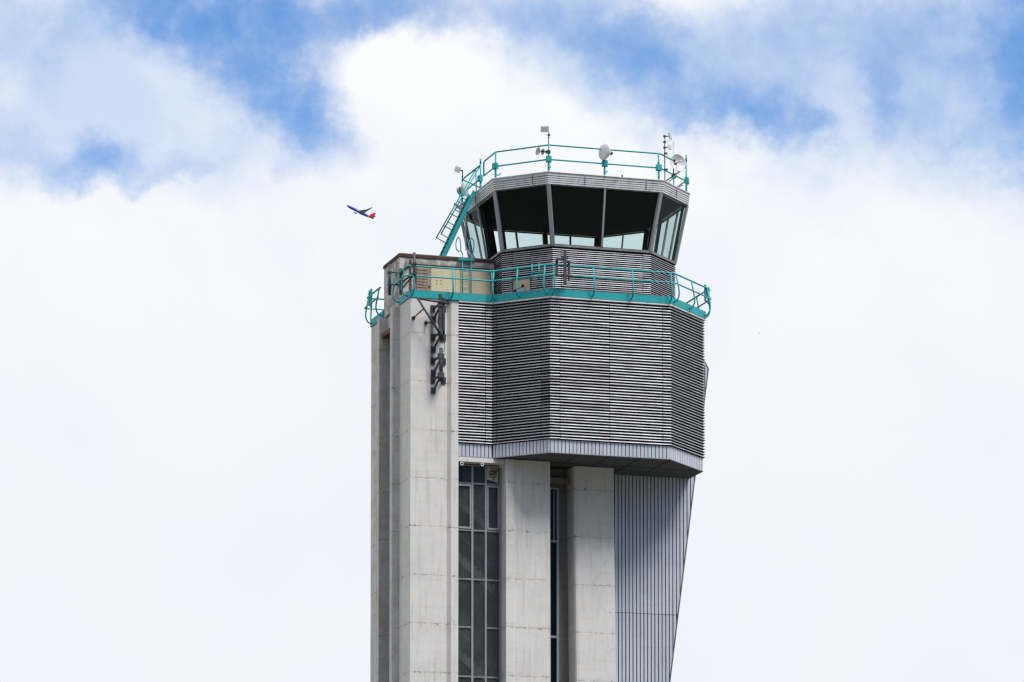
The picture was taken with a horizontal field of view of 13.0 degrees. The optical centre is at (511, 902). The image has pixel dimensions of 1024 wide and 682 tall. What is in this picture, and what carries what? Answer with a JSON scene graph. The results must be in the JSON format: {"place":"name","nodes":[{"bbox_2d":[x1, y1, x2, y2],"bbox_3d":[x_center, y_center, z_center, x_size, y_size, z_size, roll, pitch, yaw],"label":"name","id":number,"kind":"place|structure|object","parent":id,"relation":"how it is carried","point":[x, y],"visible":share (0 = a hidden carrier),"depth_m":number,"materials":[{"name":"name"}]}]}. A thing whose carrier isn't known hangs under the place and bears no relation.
{"place":"outdoors","nodes":[
{"label":"outdoors","id":0,"kind":"place"},
{"bbox_2d":[347,205,375,218],"bbox_3d":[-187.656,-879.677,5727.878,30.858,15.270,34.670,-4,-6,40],"label":"airplane","id":1,"kind":"object","parent":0,"point":[363,213],"visible":1,"depth_m":5727.36,"materials":[{"name":"blue metal"}]},
{"bbox_2d":[0,0,1023,681],"label":"sky","id":2,"kind":"structure","parent":0,"point":[187,271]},
{"label":"apron","id":3,"kind":"structure","parent":0,"visible":0},
{"bbox_2d":[370,171,708,681],"bbox_3d":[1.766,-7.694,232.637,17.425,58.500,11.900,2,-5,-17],"label":"control tower","id":4,"kind":"structure","parent":3,"relation":"on","point":[573,409],"depth_m":230.09,"materials":[{"name":"concrete"}]},
{"bbox_2d":[387,264,398,294],"bbox_3d":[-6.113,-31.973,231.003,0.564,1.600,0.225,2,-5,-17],"label":"antenna mount","id":5,"kind":"object","parent":4,"relation":"attached to","point":[389,273],"visible":1,"depth_m":230.91,"materials":[{"name":"grey metal"}]},
{"bbox_2d":[399,252,416,293],"bbox_3d":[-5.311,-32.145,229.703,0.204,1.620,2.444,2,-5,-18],"label":"antenna mount","id":6,"kind":"object","parent":4,"relation":"attached to","point":[414,263],"visible":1,"depth_m":229.24,"materials":[{"name":"grey metal"}]},
{"bbox_2d":[412,294,448,393],"bbox_3d":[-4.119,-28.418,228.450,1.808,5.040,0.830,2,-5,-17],"label":"wall antenna mount","id":7,"kind":"object","parent":4,"relation":"attached to","point":[440,329],"depth_m":228.51,"materials":[{"name":"grey metal"}]},
{"bbox_2d":[436,166,481,255],"bbox_3d":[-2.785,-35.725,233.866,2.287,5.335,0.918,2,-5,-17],"label":"ship ladder","id":8,"kind":"object","parent":4,"relation":"on","point":[456,225],"visible":1,"depth_m":233.64,"materials":[{"name":"teal metal"}]},
{"bbox_2d":[455,236,474,292],"bbox_3d":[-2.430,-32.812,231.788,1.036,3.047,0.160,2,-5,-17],"label":"wall ladder","id":9,"kind":"object","parent":4,"relation":"attached to","point":[462,259],"depth_m":231.78,"materials":[{"name":"teal metal"}]},
{"bbox_2d":[467,220,482,258],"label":"cab window","id":10,"kind":"structure","parent":4,"relation":"in","point":[475,227],"depth_m":238.02,"materials":[{"name":"metal"}]},
{"bbox_2d":[458,464,500,681],"bbox_3d":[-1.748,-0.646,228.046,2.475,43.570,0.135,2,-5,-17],"label":"stair window","id":11,"kind":"structure","parent":4,"relation":"in","point":[486,488],"depth_m":229.52,"materials":[{"name":"metal"}]},
{"bbox_2d":[463,192,499,258],"bbox_3d":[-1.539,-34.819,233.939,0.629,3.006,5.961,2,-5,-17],"label":"cab window","id":12,"kind":"structure","parent":4,"relation":"in","point":[479,216],"depth_m":233.88,"materials":[{"name":"metal"}]},
{"bbox_2d":[487,467,497,482],"bbox_3d":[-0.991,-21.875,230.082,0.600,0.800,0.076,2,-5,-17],"label":"paper sign","id":13,"kind":"object","parent":4,"relation":"attached to","point":[492,473],"visible":1,"depth_m":230.09,"materials":[{"name":"beige paper"}]},
{"bbox_2d":[496,184,550,249],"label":"cab window","id":14,"kind":"structure","parent":4,"relation":"in","point":[543,184],"depth_m":230.53,"materials":[{"name":"metal"}]},
{"bbox_2d":[364,264,710,323],"bbox_3d":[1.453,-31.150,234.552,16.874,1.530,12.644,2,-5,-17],"label":"balcony railing","id":15,"kind":"object","parent":4,"relation":"attached to","point":[492,280],"visible":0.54,"depth_m":229.57,"materials":[{"name":"teal metal"}]},
{"bbox_2d":[367,289,371,306],"bbox_3d":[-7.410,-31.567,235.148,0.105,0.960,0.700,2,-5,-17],"label":"rail bracket","id":16,"kind":"object","parent":15,"relation":"attached to","point":[369,294],"visible":1,"depth_m":234.99,"materials":[{"name":"teal metal"}]},
{"bbox_2d":[530,263,540,279],"bbox_3d":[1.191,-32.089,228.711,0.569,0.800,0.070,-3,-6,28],"label":"rail bracket","id":17,"kind":"object","parent":15,"relation":"attached to","point":[538,272],"visible":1,"depth_m":228.68,"materials":[{"name":"teal metal"}]},
{"bbox_2d":[555,251,571,284],"bbox_3d":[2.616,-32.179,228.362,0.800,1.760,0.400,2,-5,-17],"label":"antenna bracket","id":18,"kind":"object","parent":15,"relation":"attached to","point":[564,259],"visible":1,"depth_m":228.23,"materials":[{"name":"grey metal"}]},
{"bbox_2d":[704,284,710,304],"bbox_3d":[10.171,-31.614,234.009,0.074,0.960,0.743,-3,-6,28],"label":"rail bracket","id":19,"kind":"object","parent":15,"relation":"attached to","point":[706,299],"visible":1,"depth_m":233.79,"materials":[{"name":"teal metal"}]},
{"bbox_2d":[494,230,593,247],"bbox_3d":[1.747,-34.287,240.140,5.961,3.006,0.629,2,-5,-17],"label":"cab window","id":20,"kind":"structure","parent":4,"relation":"in","point":[516,236],"depth_m":240.36,"materials":[{"name":"metal"}]},
{"bbox_2d":[550,487,558,681],"bbox_3d":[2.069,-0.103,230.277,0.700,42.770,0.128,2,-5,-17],"label":"slit window","id":21,"kind":"structure","parent":4,"relation":"in","point":[554,492],"depth_m":231.72,"materials":[{"name":"glass"}]},
{"bbox_2d":[459,143,688,202],"bbox_3d":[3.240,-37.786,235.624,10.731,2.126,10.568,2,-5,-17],"label":"roof railing","id":22,"kind":"object","parent":4,"relation":"on","point":[549,159],"visible":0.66,"depth_m":231.20,"materials":[{"name":"teal metal"}]},
{"bbox_2d":[454,166,462,176],"bbox_3d":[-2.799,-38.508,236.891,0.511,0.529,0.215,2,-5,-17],"label":"floodlight","id":23,"kind":"object","parent":22,"relation":"attached to","point":[457,169],"visible":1,"depth_m":236.81,"materials":[{"name":"grey plastic"}]},
{"bbox_2d":[457,183,468,196],"bbox_3d":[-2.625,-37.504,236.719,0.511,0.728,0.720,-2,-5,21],"label":"covered dish","id":24,"kind":"object","parent":22,"relation":"attached to","point":[461,188],"visible":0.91,"depth_m":236.55,"materials":[{"name":"grey plastic"}]},
{"bbox_2d":[536,147,550,154],"bbox_3d":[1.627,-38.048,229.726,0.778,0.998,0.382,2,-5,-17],"label":"horn antenna","id":25,"kind":"object","parent":22,"relation":"attached to","point":[543,151],"visible":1,"depth_m":229.70,"materials":[{"name":"grey metal"}]},
{"bbox_2d":[541,126,549,142],"bbox_3d":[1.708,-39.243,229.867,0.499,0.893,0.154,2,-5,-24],"label":"panel antenna","id":26,"kind":"object","parent":22,"relation":"on","point":[544,128],"visible":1,"depth_m":229.85,"materials":[{"name":"grey plastic"}]},
{"bbox_2d":[598,143,612,159],"bbox_3d":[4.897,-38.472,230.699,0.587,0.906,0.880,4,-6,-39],"label":"covered dish","id":27,"kind":"object","parent":22,"relation":"on","point":[604,152],"visible":1,"depth_m":230.47,"materials":[{"name":"white plastic"}]},
{"bbox_2d":[551,184,658,250],"bbox_3d":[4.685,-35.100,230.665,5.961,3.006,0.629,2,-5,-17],"label":"cab window","id":28,"kind":"structure","parent":4,"relation":"in","point":[604,195],"depth_m":230.64,"materials":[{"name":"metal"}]},
{"bbox_2d":[603,232,643,247],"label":"cab window","id":29,"kind":"structure","parent":4,"relation":"in","point":[622,235],"depth_m":240.59,"materials":[{"name":"metal"}]},
{"bbox_2d":[663,135,668,179],"bbox_3d":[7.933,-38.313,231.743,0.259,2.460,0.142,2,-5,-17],"label":"antenna mast","id":30,"kind":"object","parent":4,"relation":"on","point":[664,147],"visible":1,"depth_m":231.72,"materials":[{"name":"grey metal"}]},
{"bbox_2d":[647,207,684,258],"bbox_3d":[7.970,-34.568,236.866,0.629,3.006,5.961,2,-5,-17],"label":"cab window","id":31,"kind":"structure","parent":4,"relation":"in","point":[665,234],"depth_m":236.58,"materials":[{"name":"metal"}]},
{"bbox_2d":[654,193,686,261],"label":"cab window","id":32,"kind":"structure","parent":4,"relation":"in","point":[663,193],"depth_m":232.82,"materials":[{"name":"metal"}]},
{"bbox_2d":[671,141,675,184],"bbox_3d":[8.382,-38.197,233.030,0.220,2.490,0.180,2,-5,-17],"label":"whip mast","id":33,"kind":"object","parent":4,"relation":"on","point":[674,174],"visible":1,"depth_m":232.97,"materials":[{"name":"white metal"}]},
{"bbox_2d":[670,153,685,170],"bbox_3d":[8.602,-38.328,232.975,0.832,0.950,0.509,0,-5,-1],"label":"open dish","id":34,"kind":"object","parent":33,"relation":"attached to","point":[679,164],"visible":1,"depth_m":233.09,"materials":[{"name":"white metal"}]}
]}

